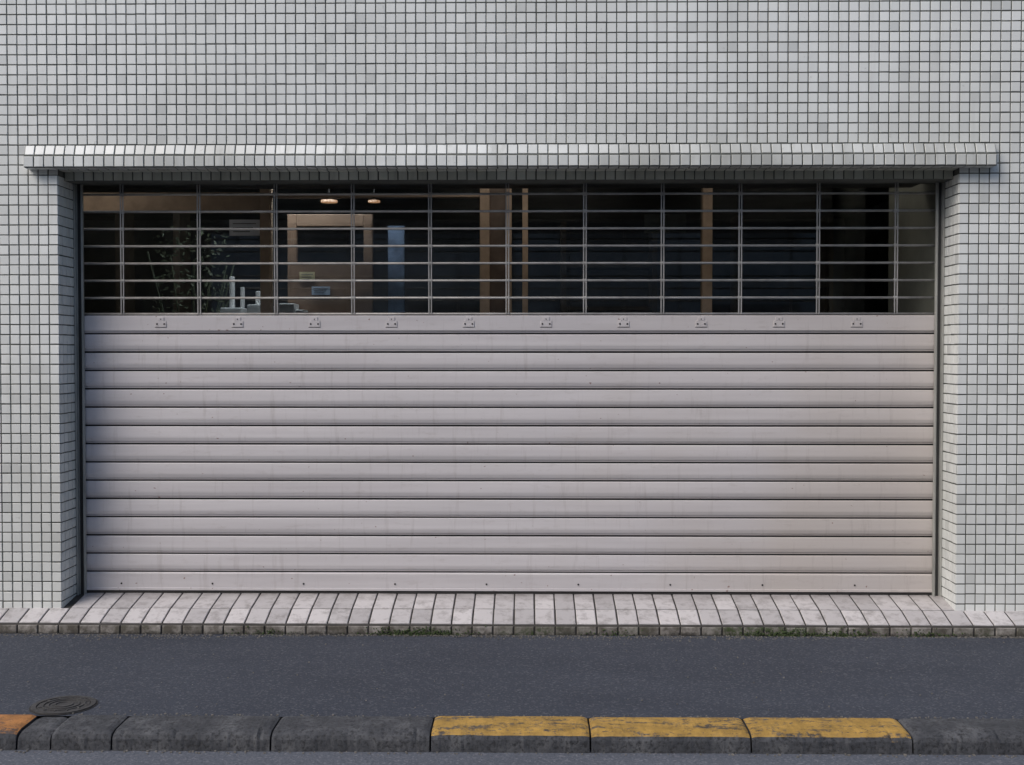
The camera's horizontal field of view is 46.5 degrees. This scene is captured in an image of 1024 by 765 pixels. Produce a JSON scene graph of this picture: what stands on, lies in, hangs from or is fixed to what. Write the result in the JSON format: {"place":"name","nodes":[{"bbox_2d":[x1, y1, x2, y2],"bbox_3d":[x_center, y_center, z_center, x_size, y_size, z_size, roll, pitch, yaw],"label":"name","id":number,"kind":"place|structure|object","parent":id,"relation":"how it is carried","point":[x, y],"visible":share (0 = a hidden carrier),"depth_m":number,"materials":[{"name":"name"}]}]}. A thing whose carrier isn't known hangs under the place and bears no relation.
{"place":"outdoors","nodes":[
{"label":"outdoors","id":0,"kind":"place"},
{"bbox_2d":[37,716,897,722],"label":"ground","id":1,"kind":"structure","parent":0,"point":[38,717],"depth_m":4.96,"materials":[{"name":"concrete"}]},
{"bbox_2d":[0,714,1023,754],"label":"kerb","id":2,"kind":"structure","parent":1,"relation":"on","point":[674,735],"depth_m":4.38,"materials":[{"name":"concrete"}]},
{"bbox_2d":[83,186,888,315],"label":"interior walls","id":3,"kind":"structure","parent":0,"point":[607,237],"depth_m":10.96,"materials":[{"name":"black paint"}]},
{"bbox_2d":[388,226,404,315],"bbox_3d":[-0.782,-0.083,8.072,0.110,1.950,0.020,0,1,1],"label":"interior panel","id":4,"kind":"object","parent":3,"relation":"attached to","point":[396,254],"visible":0.36,"depth_m":8.05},
{"bbox_2d":[103,184,918,188],"bbox_3d":[-0.020,-1.196,6.408,4.420,0.260,0.330,0,1,1],"label":"shutter box","id":5,"kind":"object","parent":3,"relation":"attached to","point":[510,186],"visible":0.14,"depth_m":6.49,"materials":[{"name":"metal"}]},
{"bbox_2d":[644,214,685,232],"bbox_3d":[0.993,-1.029,7.723,0.270,0.120,0.020,0,1,1],"label":"interior sign board","id":6,"kind":"object","parent":3,"relation":"attached to","point":[670,220],"visible":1,"depth_m":7.71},
{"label":"interior floor","id":7,"kind":"structure","parent":3,"relation":"in","visible":0},
{"bbox_2d":[147,225,235,315],"bbox_3d":[-2.222,0.011,8.334,0.590,2.168,0.598,0,1,1],"label":"potted plant","id":8,"kind":"object","parent":7,"relation":"on","point":[173,273],"visible":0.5,"depth_m":8.30,"materials":[{"name":"green plant"}]},
{"bbox_2d":[198,276,307,315],"bbox_3d":[-1.700,0.202,7.897,0.780,1.810,0.570,0,1,1],"label":"storage shelf","id":9,"kind":"object","parent":7,"relation":"on","point":[283,308],"visible":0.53,"depth_m":7.80,"materials":[{"name":"grey metal"}]},
{"bbox_2d":[287,214,373,315],"bbox_3d":[-1.191,0.003,7.840,0.560,2.210,0.040,0,1,1],"label":"interior door","id":10,"kind":"structure","parent":7,"relation":"on","point":[333,272],"depth_m":7.80,"materials":[{"name":"brown wood"}]},
{"bbox_2d":[299,272,314,279],"bbox_3d":[-1.341,-0.691,7.797,0.100,0.065,0.006,0,1,1],"label":"notice sign","id":11,"kind":"object","parent":10,"relation":"attached to","point":[306,275],"visible":0.91,"depth_m":7.79,"materials":[{"name":"beige paper"}]},
{"bbox_2d":[312,286,329,294],"bbox_3d":[-1.251,-0.601,7.798,0.120,0.055,0.006,0,1,1],"label":"notice sign","id":12,"kind":"object","parent":10,"relation":"attached to","point":[320,290],"visible":1,"depth_m":7.80,"materials":[{"name":"blue paper"}]},
{"bbox_2d":[83,188,712,315],"bbox_3d":[-1.171,-0.148,7.466,7.450,2.530,0.100,0,1,1],"label":"bronze window frame","id":13,"kind":"object","parent":7,"relation":"on","point":[165,203],"visible":0.06,"depth_m":7.41,"materials":[{"name":"brown metal"}]},
{"bbox_2d":[490,189,505,312],"bbox_3d":[-0.088,-0.147,7.451,0.101,2.530,0.040,0,1,1],"label":"frame infill","id":14,"kind":"object","parent":13,"relation":"attached to","point":[497,237],"depth_m":7.41,"materials":[{"name":"brown metal"}]},
{"bbox_3d":[-0.946,-0.148,7.463,7.900,2.510,0.006,0,1,1],"label":"storefront glass","id":15,"kind":"object","parent":13,"relation":"attached to","visible":0},
{"bbox_2d":[229,220,259,235],"bbox_3d":[-1.671,-0.967,7.441,0.190,0.100,0.006,0,1,1],"label":"notice sign","id":16,"kind":"object","parent":15,"relation":"attached to","point":[244,223],"visible":0.91,"depth_m":7.44,"materials":[{"name":"paper"}]},
{"bbox_2d":[115,213,833,315],"bbox_3d":[-0.299,-0.140,9.354,5.540,2.400,0.300,0,1,1],"label":"interior shelving","id":17,"kind":"object","parent":7,"relation":"on","point":[181,220],"visible":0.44,"depth_m":9.22,"materials":[{"name":"brown wood"}]},
{"bbox_2d":[0,633,1023,719],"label":"sidewalk","id":18,"kind":"structure","parent":0,"point":[518,676],"depth_m":5.14,"materials":[{"name":"grey asphalt"}]},
{"bbox_2d":[29,695,97,714],"bbox_3d":[-1.770,1.272,4.704,0.256,0.008,0.256,0,1,1],"label":"manhole cover","id":19,"kind":"object","parent":18,"relation":"on","point":[64,705],"visible":1,"depth_m":4.69,"materials":[{"name":"metal"}]},
{"bbox_2d":[0,593,1023,636],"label":"sill bed","id":20,"kind":"object","parent":18,"relation":"on","point":[73,601],"visible":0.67,"depth_m":5.91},
{"bbox_2d":[0,0,1023,610],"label":"front wall","id":21,"kind":"structure","parent":20,"relation":"on","point":[436,134],"depth_m":5.97,"materials":[{"name":"tile"}]},
{"bbox_2d":[73,182,944,596],"bbox_3d":[-0.026,0.024,6.214,4.517,2.209,0.041,0,1,1],"label":"roller shutter","id":22,"kind":"object","parent":21,"relation":"attached to","point":[713,454],"visible":0.98,"depth_m":6.22,"materials":[{"name":"paint"}]},
{"bbox_2d":[58,174,959,610],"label":"reveal tiles","id":23,"kind":"object","parent":21,"relation":"attached to","point":[68,380],"visible":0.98,"depth_m":6.09,"materials":[{"name":"tile"}]},
{"bbox_2d":[60,168,957,180],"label":"lintel tiles","id":24,"kind":"object","parent":21,"relation":"attached to","point":[491,174],"visible":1,"depth_m":6.05,"materials":[{"name":"grey tile"}]},
{"bbox_2d":[23,143,995,169],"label":"moulding tiles","id":25,"kind":"object","parent":21,"relation":"attached to","point":[131,161],"visible":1,"depth_m":5.91,"materials":[{"name":"grey tile"}]},
{"bbox_2d":[24,143,996,169],"bbox_3d":[-0.022,-1.132,5.940,4.825,0.120,0.068,0,1,1],"label":"label moulding","id":26,"kind":"object","parent":21,"relation":"attached to","point":[497,154],"visible":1,"depth_m":5.91,"materials":[{"name":"tile"}]},
{"bbox_2d":[0,0,1023,611],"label":"wall tiles","id":27,"kind":"object","parent":21,"relation":"attached to","point":[884,28],"depth_m":5.97,"materials":[{"name":"tile"}]},
{"bbox_2d":[0,593,1023,625],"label":"sill tiles","id":28,"kind":"object","parent":20,"relation":"on","point":[524,609],"visible":0.98,"depth_m":6.02,"materials":[{"name":"grey tile"}]},
{"bbox_2d":[0,625,1023,636],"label":"sill riser tiles","id":29,"kind":"object","parent":20,"relation":"attached to","point":[339,630],"visible":1,"depth_m":5.88,"materials":[{"name":"grey tile"}]},
{"bbox_2d":[0,633,1023,757],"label":"grit","id":30,"kind":"object","parent":18,"relation":"on","point":[519,636],"visible":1,"depth_m":5.82,"materials":[{"name":"grey gravel"}]},
{"bbox_2d":[226,625,964,636],"bbox_3d":[0.403,1.223,5.860,3.642,0.059,0.029,0,1,1],"label":"moss","id":31,"kind":"object","parent":18,"relation":"on","point":[449,634],"visible":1,"depth_m":5.86,"materials":[{"name":"green plant"}]},
{"bbox_2d":[888,184,934,312],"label":"interior pier","id":32,"kind":"structure","parent":0,"point":[916,254],"depth_m":6.69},
{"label":"lamp stems","id":33,"kind":"object","parent":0,"visible":0},
{"bbox_2d":[321,199,379,203],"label":"ceiling lamps","id":34,"kind":"object","parent":33,"relation":"hanging from","point":[330,201],"visible":1,"depth_m":7.90,"materials":[{"name":"beige"}]},
{"label":"road","id":35,"kind":"structure","parent":0,"visible":0},
{"bbox_2d":[0,748,1023,764],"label":"gutter","id":36,"kind":"object","parent":35,"relation":"on","point":[31,757],"depth_m":4.30,"materials":[{"name":"concrete"}]}
]}

